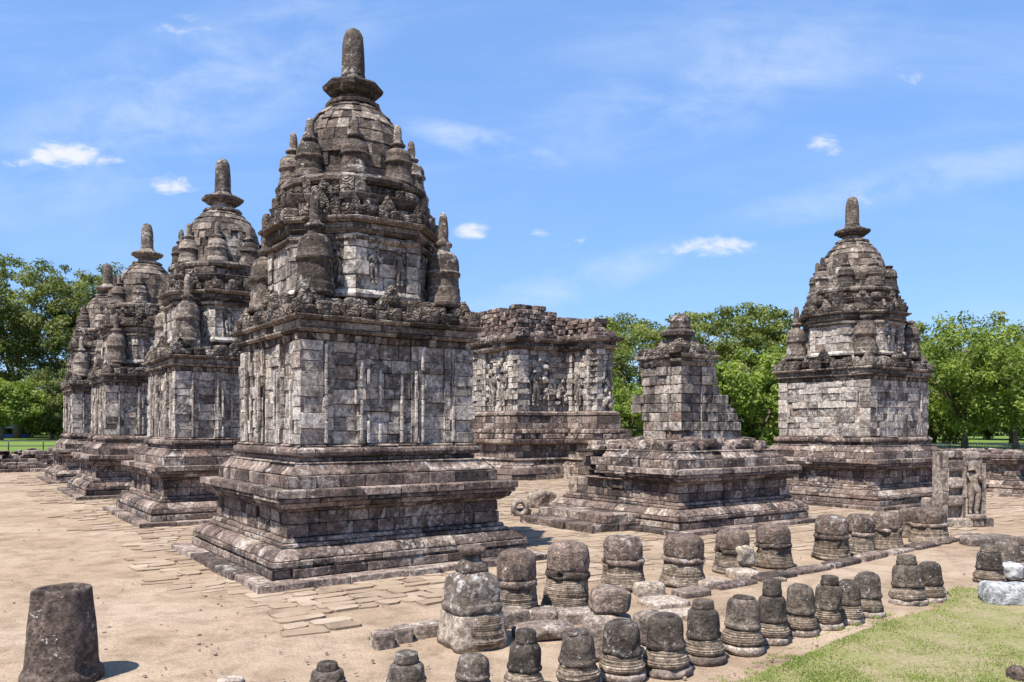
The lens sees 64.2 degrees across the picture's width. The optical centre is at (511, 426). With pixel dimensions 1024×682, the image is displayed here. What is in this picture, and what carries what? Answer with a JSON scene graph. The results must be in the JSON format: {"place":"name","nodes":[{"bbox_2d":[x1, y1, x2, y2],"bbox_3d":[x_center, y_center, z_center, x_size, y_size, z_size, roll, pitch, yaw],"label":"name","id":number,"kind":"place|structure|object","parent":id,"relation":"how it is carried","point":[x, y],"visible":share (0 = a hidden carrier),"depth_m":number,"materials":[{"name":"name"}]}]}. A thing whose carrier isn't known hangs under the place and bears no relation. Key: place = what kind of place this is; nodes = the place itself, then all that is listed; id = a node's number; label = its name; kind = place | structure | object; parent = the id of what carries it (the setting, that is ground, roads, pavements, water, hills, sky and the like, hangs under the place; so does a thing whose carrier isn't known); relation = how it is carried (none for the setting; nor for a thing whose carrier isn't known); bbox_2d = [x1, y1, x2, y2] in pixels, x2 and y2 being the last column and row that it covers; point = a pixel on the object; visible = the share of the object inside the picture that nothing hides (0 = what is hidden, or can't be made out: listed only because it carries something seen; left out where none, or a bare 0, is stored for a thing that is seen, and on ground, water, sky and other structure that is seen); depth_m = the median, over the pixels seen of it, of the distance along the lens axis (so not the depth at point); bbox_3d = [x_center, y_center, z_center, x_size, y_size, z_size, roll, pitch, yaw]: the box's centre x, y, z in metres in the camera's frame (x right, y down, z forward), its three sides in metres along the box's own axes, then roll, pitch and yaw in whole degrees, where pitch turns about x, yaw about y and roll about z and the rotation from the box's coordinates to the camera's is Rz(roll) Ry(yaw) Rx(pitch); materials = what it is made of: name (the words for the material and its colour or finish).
{"place":"outdoors","nodes":[
{"label":"outdoors","id":0,"kind":"place"},
{"bbox_2d":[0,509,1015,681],"bbox_3d":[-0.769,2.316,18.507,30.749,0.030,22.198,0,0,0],"label":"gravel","id":1,"kind":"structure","parent":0,"point":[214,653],"depth_m":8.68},
{"bbox_2d":[0,472,1023,681],"bbox_3d":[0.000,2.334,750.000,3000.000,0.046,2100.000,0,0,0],"label":"ground","id":2,"kind":"structure","parent":0,"point":[137,640],"depth_m":10.11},
{"bbox_2d":[0,424,28,437],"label":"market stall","id":3,"kind":"object","parent":2,"relation":"on","point":[11,435],"visible":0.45,"depth_m":124.12,"materials":[{"name":"blue fabric"}]},
{"bbox_2d":[0,448,53,472],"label":"stone wall","id":4,"kind":"structure","parent":2,"relation":"on","point":[32,460],"depth_m":41.78,"materials":[{"name":"stone"}]},
{"bbox_2d":[0,440,57,449],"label":"rail fence","id":5,"kind":"object","parent":2,"relation":"on","point":[8,445],"visible":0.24,"depth_m":73.09,"materials":[{"name":"metal"}]},
{"bbox_2d":[18,582,104,681],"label":"stone cone","id":6,"kind":"object","parent":2,"relation":"on","point":[61,643],"visible":1,"depth_m":7.32,"materials":[{"name":"stone"}]},
{"bbox_2d":[36,264,112,483],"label":"stone temple","id":7,"kind":"structure","parent":2,"relation":"on","point":[76,388],"depth_m":34.67,"materials":[{"name":"stone"}]},
{"bbox_2d":[57,223,168,499],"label":"stone temple","id":8,"kind":"structure","parent":2,"relation":"on","point":[118,376],"depth_m":27.55,"materials":[{"name":"stone"}]},
{"bbox_2d":[102,158,261,527],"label":"stone temple","id":9,"kind":"structure","parent":2,"relation":"on","point":[191,363],"depth_m":20.61,"materials":[{"name":"stone"}]},
{"bbox_2d":[217,676,243,681],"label":"flat stone","id":10,"kind":"object","parent":2,"relation":"on","point":[231,679],"visible":1,"depth_m":7.42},
{"bbox_2d":[309,660,347,681],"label":"votive stupa","id":11,"kind":"object","parent":2,"relation":"on","point":[328,671],"visible":1,"depth_m":7.09,"materials":[{"name":"stone"}]},
{"bbox_2d":[171,28,546,593],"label":"stone temple","id":12,"kind":"structure","parent":2,"relation":"on","point":[357,327],"depth_m":13.54,"materials":[{"name":"stone"}]},
{"bbox_2d":[370,629,394,650],"bbox_3d":[-1.373,2.277,8.650,0.221,0.225,0.229,0,0,-30],"label":"kerb stone","id":13,"kind":"object","parent":2,"relation":"on","point":[381,639],"visible":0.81,"depth_m":8.56,"materials":[{"name":"stone"}]},
{"bbox_2d":[390,624,412,644],"bbox_3d":[-1.204,2.276,8.870,0.215,0.215,0.221,0,0,-30],"label":"kerb stone","id":14,"kind":"object","parent":2,"relation":"on","point":[403,633],"visible":0.73,"depth_m":8.78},
{"bbox_2d":[386,649,426,681],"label":"votive stupa","id":15,"kind":"object","parent":2,"relation":"on","point":[406,665],"visible":1,"depth_m":6.91,"materials":[{"name":"stone"}]},
{"bbox_2d":[409,619,438,639],"bbox_3d":[-0.957,2.280,9.098,0.351,0.205,0.224,0,0,-32],"label":"kerb stone","id":16,"kind":"object","parent":2,"relation":"on","point":[425,629],"visible":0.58,"depth_m":8.99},
{"bbox_2d":[453,652,490,681],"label":"votive stupa","id":17,"kind":"object","parent":2,"relation":"on","point":[473,667],"visible":1,"depth_m":6.96,"materials":[{"name":"stone"}]},
{"bbox_2d":[437,544,507,653],"bbox_3d":[-0.391,1.815,8.761,0.690,1.056,0.680,0,0,-28],"label":"tall stupa","id":18,"kind":"object","parent":2,"relation":"on","point":[471,619],"visible":1,"depth_m":8.55,"materials":[{"name":"stone"}]},
{"bbox_2d":[6,400,1008,435],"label":"wood","id":19,"kind":"object","parent":2,"relation":"on","point":[47,434],"depth_m":138.96,"materials":[{"name":"green plant"}]},
{"bbox_2d":[502,606,529,628],"bbox_3d":[-0.038,2.261,9.566,0.474,0.249,0.329,0,0,-25],"label":"stone block","id":20,"kind":"object","parent":2,"relation":"on","point":[513,615],"depth_m":9.46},
{"bbox_2d":[497,548,537,609],"bbox_3d":[0.059,1.915,9.980,0.586,0.817,0.554,-1,2,-26],"label":"votive stupa","id":21,"kind":"object","parent":2,"relation":"on","point":[516,572],"visible":0.77,"depth_m":9.79,"materials":[{"name":"stone"}]},
{"bbox_2d":[511,498,528,515],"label":"ring stone","id":22,"kind":"object","parent":2,"relation":"on","point":[515,511],"visible":0.97,"depth_m":20.94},
{"bbox_2d":[503,627,543,681],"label":"votive stupa","id":23,"kind":"object","parent":2,"relation":"on","point":[524,663],"visible":1,"depth_m":7.09,"materials":[{"name":"stone"}]},
{"bbox_2d":[527,490,555,508],"bbox_3d":[0.859,2.121,23.569,0.854,0.535,0.556,0,0,-30],"label":"stone block","id":24,"kind":"object","parent":2,"relation":"on","point":[537,499],"depth_m":23.30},
{"bbox_2d":[511,619,573,640],"bbox_3d":[0.356,2.260,9.042,0.722,0.199,0.442,0,0,-10],"label":"boulder","id":25,"kind":"object","parent":2,"relation":"on","point":[547,629],"visible":0.66,"depth_m":8.90,"materials":[{"name":"stone"}]},
{"bbox_2d":[529,605,557,620],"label":"boulder","id":26,"kind":"object","parent":2,"relation":"on","point":[542,612],"visible":0.52,"depth_m":9.73,"materials":[{"name":"stone"}]},
{"bbox_2d":[464,304,631,480],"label":"ruined sanctuary","id":27,"kind":"structure","parent":2,"relation":"on","point":[543,402],"depth_m":36.49,"materials":[{"name":"stone"}]},
{"bbox_2d":[541,540,590,608],"bbox_3d":[0.712,1.899,10.458,0.648,0.849,0.624,3,-2,-8],"label":"votive stupa","id":28,"kind":"object","parent":2,"relation":"on","point":[567,574],"visible":0.92,"depth_m":10.24,"materials":[{"name":"stone"}]},
{"bbox_2d":[557,606,589,624],"bbox_3d":[0.860,2.285,9.830,0.623,0.175,0.327,0,0,-22],"label":"stone block","id":29,"kind":"object","parent":2,"relation":"on","point":[573,615],"depth_m":9.65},
{"bbox_2d":[555,627,601,681],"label":"votive stupa","id":30,"kind":"object","parent":2,"relation":"on","point":[577,659],"visible":1,"depth_m":7.17,"materials":[{"name":"stone"}]},
{"bbox_2d":[582,609,631,661],"bbox_3d":[0.963,2.111,8.270,0.518,0.488,0.467,0,0,8],"label":"stone block","id":31,"kind":"object","parent":2,"relation":"on","point":[593,624],"depth_m":8.07,"materials":[{"name":"stone"}]},
{"bbox_2d":[588,584,630,614],"bbox_3d":[0.990,1.754,8.284,0.402,0.270,0.330,0,0,-4],"label":"stone block","id":32,"kind":"object","parent":2,"relation":"on","point":[608,599],"depth_m":8.14,"materials":[{"name":"stone"}]},
{"bbox_2d":[599,535,644,590],"bbox_3d":[1.597,1.949,11.750,0.687,0.748,0.655,-1,-1,14],"label":"votive stupa","id":33,"kind":"object","parent":2,"relation":"on","point":[623,560],"visible":0.93,"depth_m":11.52,"materials":[{"name":"stone"}]},
{"bbox_2d":[599,618,645,681],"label":"votive stupa","id":34,"kind":"object","parent":2,"relation":"on","point":[621,659],"visible":0.95,"depth_m":7.43,"materials":[{"name":"stone"}]},
{"bbox_2d":[632,609,659,645],"bbox_3d":[1.507,2.182,8.847,0.369,0.369,0.430,0,0,-12],"label":"stone block","id":35,"kind":"object","parent":2,"relation":"on","point":[640,618],"depth_m":8.69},
{"bbox_2d":[633,581,664,596],"bbox_3d":[1.898,2.274,11.323,0.427,0.225,0.360,0,0,-5],"label":"flat slab","id":36,"kind":"object","parent":2,"relation":"on","point":[645,588],"depth_m":11.17,"materials":[{"name":"stone"}]},
{"bbox_2d":[637,595,689,609],"bbox_3d":[1.988,2.314,10.707,0.592,0.116,0.512,0,0,-25],"label":"flat slab","id":37,"kind":"object","parent":2,"relation":"on","point":[657,602],"depth_m":10.56,"materials":[{"name":"stone"}]},
{"bbox_2d":[642,612,691,679],"bbox_3d":[1.459,2.057,7.736,0.475,0.564,0.456,-1,-1,-44],"label":"votive stupa","id":38,"kind":"object","parent":2,"relation":"on","point":[665,655],"visible":0.99,"depth_m":7.58,"materials":[{"name":"stone"}]},
{"bbox_2d":[520,314,816,535],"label":"ruined temple","id":39,"kind":"structure","parent":2,"relation":"on","point":[684,474],"depth_m":19.41,"materials":[{"name":"stone"}]},
{"bbox_2d":[658,608,689,620],"bbox_3d":[2.040,2.316,9.971,0.667,0.112,0.389,0,0,-15],"label":"flat slab","id":40,"kind":"object","parent":2,"relation":"on","point":[681,613],"depth_m":9.96,"materials":[{"name":"stone"}]},
{"bbox_2d":[659,533,705,587],"bbox_3d":[2.528,1.958,12.043,0.704,0.731,0.710,1,1,-4],"label":"votive stupa","id":41,"kind":"object","parent":2,"relation":"on","point":[683,558],"visible":0.98,"depth_m":11.79,"materials":[{"name":"stone"}]},
{"bbox_2d":[671,586,710,598],"bbox_3d":[2.470,2.302,11.274,0.516,0.145,0.349,0,0,-30],"label":"flat slab","id":42,"kind":"object","parent":2,"relation":"on","point":[688,592],"depth_m":11.15,"materials":[{"name":"stone"}]},
{"bbox_2d":[685,598,726,665],"bbox_3d":[1.908,2.038,8.141,0.421,0.609,0.422,-1,0,-34],"label":"votive stupa","id":43,"kind":"object","parent":2,"relation":"on","point":[704,644],"visible":0.95,"depth_m":8.01,"materials":[{"name":"stone"}]},
{"bbox_2d":[698,577,730,589],"bbox_3d":[2.914,2.295,11.835,0.519,0.162,0.272,0,0,-32],"label":"flat slab","id":44,"kind":"object","parent":2,"relation":"on","point":[711,583],"depth_m":11.71,"materials":[{"name":"stone"}]},
{"bbox_2d":[712,528,751,573],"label":"votive stupa","id":45,"kind":"object","parent":2,"relation":"on","point":[728,541],"visible":0.69,"depth_m":12.87,"materials":[{"name":"stone"}]},
{"bbox_2d":[715,578,757,589],"bbox_3d":[3.248,2.356,11.940,0.869,0.162,0.259,0,0,-37],"label":"kerb stone","id":46,"kind":"object","parent":2,"relation":"on","point":[738,583],"visible":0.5,"depth_m":11.86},
{"bbox_2d":[725,568,758,579],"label":"flat stone","id":47,"kind":"object","parent":2,"relation":"on","point":[736,573],"visible":0.76,"depth_m":12.40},
{"bbox_2d":[721,594,764,656],"bbox_3d":[2.396,2.054,8.488,0.460,0.576,0.475,2,-1,-3],"label":"votive stupa","id":48,"kind":"object","parent":2,"relation":"on","point":[741,634],"visible":0.98,"depth_m":8.34,"materials":[{"name":"stone"}]},
{"bbox_2d":[735,545,755,565],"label":"boulder","id":49,"kind":"object","parent":2,"relation":"on","point":[746,555],"visible":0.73,"depth_m":12.79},
{"bbox_2d":[758,578,790,645],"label":"votive stupa","id":50,"kind":"object","parent":2,"relation":"on","point":[775,630],"visible":0.81,"depth_m":8.73,"materials":[{"name":"stone"}]},
{"bbox_2d":[754,523,794,568],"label":"votive stupa","id":51,"kind":"object","parent":2,"relation":"on","point":[773,543],"visible":0.93,"depth_m":13.36,"materials":[{"name":"stone"}]},
{"bbox_2d":[751,569,797,581],"bbox_3d":[4.020,2.336,12.567,0.892,0.167,0.340,0,0,-37],"label":"kerb stone","id":52,"kind":"object","parent":2,"relation":"on","point":[762,576],"visible":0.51,"depth_m":12.49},
{"bbox_2d":[786,583,819,637],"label":"votive stupa","id":53,"kind":"object","parent":2,"relation":"on","point":[801,622],"visible":0.85,"depth_m":9.04,"materials":[{"name":"stone"}]},
{"bbox_2d":[787,564,830,574],"bbox_3d":[4.798,2.357,13.201,0.923,0.167,0.297,0,0,-37],"label":"kerb stone","id":54,"kind":"object","parent":2,"relation":"on","point":[807,569],"visible":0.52,"depth_m":13.10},
{"bbox_2d":[814,575,843,630],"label":"votive stupa","id":55,"kind":"object","parent":2,"relation":"on","point":[828,600],"visible":0.81,"depth_m":9.33,"materials":[{"name":"stone"}]},
{"bbox_2d":[811,514,851,560],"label":"votive stupa","id":56,"kind":"object","parent":2,"relation":"on","point":[831,536],"visible":0.99,"depth_m":14.21,"materials":[{"name":"stone"}]},
{"bbox_2d":[820,557,860,568],"bbox_3d":[5.574,2.347,13.831,0.974,0.162,0.293,0,0,-41],"label":"kerb stone","id":57,"kind":"object","parent":2,"relation":"on","point":[842,562],"visible":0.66,"depth_m":13.68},
{"bbox_2d":[839,579,863,625],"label":"votive stupa","id":58,"kind":"object","parent":2,"relation":"on","point":[851,611],"visible":0.79,"depth_m":9.58,"materials":[{"name":"stone"}]},
{"bbox_2d":[767,197,942,510],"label":"stone temple","id":59,"kind":"structure","parent":2,"relation":"on","point":[853,400],"depth_m":24.49,"materials":[{"name":"stone"}]},
{"bbox_2d":[847,513,875,554],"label":"votive stupa","id":60,"kind":"object","parent":2,"relation":"on","point":[862,534],"visible":0.72,"depth_m":14.71,"materials":[{"name":"stone"}]},
{"bbox_2d":[854,571,885,618],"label":"votive stupa","id":61,"kind":"object","parent":2,"relation":"on","point":[869,582],"visible":0.73,"depth_m":9.90,"materials":[{"name":"stone"}]},
{"bbox_2d":[853,550,888,561],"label":"kerb stone","id":62,"kind":"object","parent":2,"relation":"on","point":[869,556],"visible":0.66,"depth_m":14.31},
{"bbox_2d":[872,511,904,549],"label":"votive stupa","id":63,"kind":"object","parent":2,"relation":"on","point":[888,530],"visible":0.91,"depth_m":15.30,"materials":[{"name":"stone"}]},
{"bbox_2d":[884,547,914,555],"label":"kerb stone","id":64,"kind":"object","parent":2,"relation":"on","point":[894,551],"visible":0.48,"depth_m":14.97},
{"bbox_2d":[898,508,912,537],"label":"votive stupa","id":65,"kind":"object","parent":2,"relation":"on","point":[904,513],"visible":0.34,"depth_m":16.99,"materials":[{"name":"stone"}]},
{"bbox_2d":[888,554,928,606],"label":"votive stupa","id":66,"kind":"object","parent":2,"relation":"on","point":[908,586],"visible":1,"depth_m":10.57,"materials":[{"name":"stone"}]},
{"bbox_2d":[904,541,940,549],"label":"kerb stone","id":67,"kind":"object","parent":2,"relation":"on","point":[921,545],"visible":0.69,"depth_m":15.57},
{"bbox_2d":[908,506,950,544],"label":"votive stupa","id":68,"kind":"object","parent":2,"relation":"on","point":[928,523],"visible":0.98,"depth_m":16.11,"materials":[{"name":"stone"}]},
{"bbox_2d":[919,561,946,602],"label":"votive stupa","id":69,"kind":"object","parent":2,"relation":"on","point":[934,588],"visible":0.69,"depth_m":10.74,"materials":[{"name":"stone"}]},
{"bbox_2d":[932,451,993,526],"bbox_3d":[10.526,1.464,19.203,1.287,1.774,0.620,0,0,-4],"label":"relief slab","id":70,"kind":"object","parent":2,"relation":"on","point":[958,488],"depth_m":19.06,"materials":[{"name":"stone"}]},
{"bbox_2d":[950,532,981,537],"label":"kerb stone","id":71,"kind":"object","parent":2,"relation":"on","point":[962,534],"visible":0.29,"depth_m":16.91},
{"bbox_2d":[940,448,1023,497],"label":"stone wall","id":72,"kind":"structure","parent":2,"relation":"on","point":[1004,476],"depth_m":27.37,"materials":[{"name":"stone"}]},
{"bbox_2d":[959,533,1015,546],"bbox_3d":[9.402,2.262,16.131,1.222,0.231,0.532,0,0,-20],"label":"flat slab","id":73,"kind":"object","parent":2,"relation":"on","point":[977,540],"depth_m":15.89,"materials":[{"name":"stone"}]},
{"bbox_2d":[972,544,1006,582],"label":"votive stupa","id":74,"kind":"object","parent":2,"relation":"on","point":[989,565],"visible":0.98,"depth_m":12.04,"materials":[{"name":"stone"}]},
{"bbox_2d":[977,580,1023,605],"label":"boulder","id":75,"kind":"object","parent":2,"relation":"on","point":[1000,593],"visible":0.84,"depth_m":10.51,"materials":[{"name":"stone"}]},
{"bbox_2d":[995,539,1020,580],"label":"votive stupa","id":76,"kind":"object","parent":2,"relation":"on","point":[1008,549],"visible":0.44,"depth_m":12.37,"materials":[{"name":"stone"}]},
{"bbox_2d":[1002,561,1023,579],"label":"boulder","id":77,"kind":"object","parent":2,"relation":"on","point":[1011,570],"visible":0.79,"depth_m":12.03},
{"bbox_2d":[1005,665,1023,681],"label":"boulder","id":78,"kind":"object","parent":2,"relation":"on","point":[1015,672],"visible":0.93,"depth_m":7.40,"materials":[{"name":"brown stone"}]},
{"bbox_2d":[1013,536,1023,563],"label":"votive stupa","id":79,"kind":"object","parent":2,"relation":"on","point":[1019,540],"visible":0.17,"depth_m":12.98,"materials":[{"name":"stone"}]},
{"bbox_2d":[0,472,1023,636],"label":"paving","id":80,"kind":"structure","parent":0,"point":[289,614],"depth_m":13.75,"materials":[{"name":"stone"}]},
{"bbox_2d":[921,497,931,506],"bbox_3d":[9.960,2.016,19.638,0.179,0.616,0.210,0,0,-5],"label":"stone post","id":81,"kind":"object","parent":80,"relation":"on","point":[926,501],"visible":0.41,"depth_m":19.55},
{"bbox_2d":[0,429,1023,454],"bbox_3d":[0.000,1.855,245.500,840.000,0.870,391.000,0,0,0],"label":"lawn","id":82,"kind":"structure","parent":0,"point":[999,439],"depth_m":96.31,"materials":[{"name":"plant"}]},
{"bbox_2d":[0,277,40,395],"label":"tall tree","id":83,"kind":"object","parent":82,"relation":"on","point":[8,333],"visible":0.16,"depth_m":118.30,"materials":[{"name":"green plant"}]},
{"bbox_2d":[0,378,48,439],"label":"tree","id":84,"kind":"object","parent":82,"relation":"on","point":[16,407],"visible":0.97,"depth_m":105.43,"materials":[{"name":"green plant"}]},
{"bbox_2d":[0,413,54,436],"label":"bushy tree","id":85,"kind":"object","parent":82,"relation":"on","point":[8,430],"visible":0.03,"depth_m":125.34,"materials":[{"name":"green plant"}]},
{"bbox_2d":[0,253,75,437],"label":"tall tree","id":86,"kind":"object","parent":82,"relation":"on","point":[22,371],"visible":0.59,"depth_m":115.60,"materials":[{"name":"green plant"}]},
{"bbox_2d":[11,366,64,438],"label":"tree","id":87,"kind":"object","parent":82,"relation":"on","point":[53,423],"visible":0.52,"depth_m":109.69,"materials":[{"name":"green plant"}]},
{"bbox_2d":[4,264,102,412],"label":"tall tree","id":88,"kind":"object","parent":82,"relation":"on","point":[62,338],"visible":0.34,"depth_m":115.69,"materials":[{"name":"green plant"}]},
{"bbox_2d":[44,368,66,419],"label":"tree","id":89,"kind":"object","parent":82,"relation":"on","point":[63,370],"visible":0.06,"depth_m":112.03,"materials":[{"name":"green plant"}]},
{"bbox_2d":[51,261,125,350],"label":"tall tree","id":90,"kind":"object","parent":82,"relation":"on","point":[81,296],"visible":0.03,"depth_m":120.90,"materials":[{"name":"green plant"}]},
{"bbox_2d":[584,318,644,395],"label":"broad tree","id":91,"kind":"object","parent":82,"relation":"on","point":[625,353],"visible":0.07,"depth_m":82.58,"materials":[{"name":"green plant"}]},
{"bbox_2d":[611,367,636,428],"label":"bushy tree","id":92,"kind":"object","parent":82,"relation":"on","point":[620,378],"depth_m":79.20,"materials":[{"name":"green plant"}]},
{"bbox_2d":[612,377,657,437],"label":"bushy tree","id":93,"kind":"object","parent":82,"relation":"on","point":[622,401],"visible":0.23,"depth_m":74.41,"materials":[{"name":"green plant"}]},
{"bbox_2d":[593,311,708,435],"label":"broad tree","id":94,"kind":"object","parent":82,"relation":"on","point":[625,326],"visible":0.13,"depth_m":89.07,"materials":[{"name":"green plant"}]},
{"bbox_2d":[663,355,759,430],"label":"bushy tree","id":95,"kind":"object","parent":82,"relation":"on","point":[740,416],"visible":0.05,"depth_m":74.63,"materials":[{"name":"green plant"}]},
{"bbox_2d":[640,302,788,382],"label":"broad tree","id":96,"kind":"object","parent":82,"relation":"on","point":[755,341],"visible":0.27,"depth_m":83.42,"materials":[{"name":"green plant"}]},
{"bbox_2d":[703,344,790,444],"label":"bushy tree","id":97,"kind":"object","parent":82,"relation":"on","point":[756,384],"visible":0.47,"depth_m":73.30,"materials":[{"name":"green plant"}]},
{"bbox_2d":[715,308,801,443],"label":"broad tree","id":98,"kind":"object","parent":82,"relation":"on","point":[781,323],"visible":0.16,"depth_m":87.62,"materials":[{"name":"green plant"}]},
{"bbox_2d":[913,320,966,418],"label":"broad tree","id":99,"kind":"object","parent":82,"relation":"on","point":[922,328],"visible":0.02,"depth_m":89.53,"materials":[{"name":"green plant"}]},
{"bbox_2d":[927,378,977,445],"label":"bushy tree","id":100,"kind":"object","parent":82,"relation":"on","point":[947,439],"visible":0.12,"depth_m":80.10,"materials":[{"name":"green plant"}]},
{"bbox_2d":[919,310,1023,448],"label":"feathery tree","id":101,"kind":"object","parent":82,"relation":"on","point":[963,425],"visible":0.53,"depth_m":74.01,"materials":[{"name":"green plant"}]},
{"bbox_2d":[931,443,1023,447],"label":"picket fence","id":102,"kind":"object","parent":82,"relation":"on","point":[976,444],"visible":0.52,"depth_m":78.95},
{"bbox_2d":[939,310,1023,443],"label":"feathery tree","id":103,"kind":"object","parent":82,"relation":"on","point":[1000,318],"visible":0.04,"depth_m":87.73,"materials":[{"name":"green plant"}]},
{"bbox_2d":[947,323,1023,449],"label":"feathery tree","id":104,"kind":"object","parent":82,"relation":"on","point":[1011,411],"visible":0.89,"depth_m":70.54,"materials":[{"name":"green plant"}]},
{"bbox_2d":[948,387,1022,439],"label":"bushy tree","id":105,"kind":"object","parent":82,"relation":"on","point":[989,435],"visible":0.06,"depth_m":111.65,"materials":[{"name":"green plant"}]},
{"bbox_2d":[0,0,1023,421],"label":"sky","id":106,"kind":"structure","parent":0,"point":[653,160],"materials":[{"name":"blue"}]},
{"bbox_2d":[710,584,1023,681],"bbox_3d":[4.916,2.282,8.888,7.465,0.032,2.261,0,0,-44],"label":"grass","id":107,"kind":"structure","parent":0,"point":[800,660],"depth_m":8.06,"materials":[{"name":"plant"}]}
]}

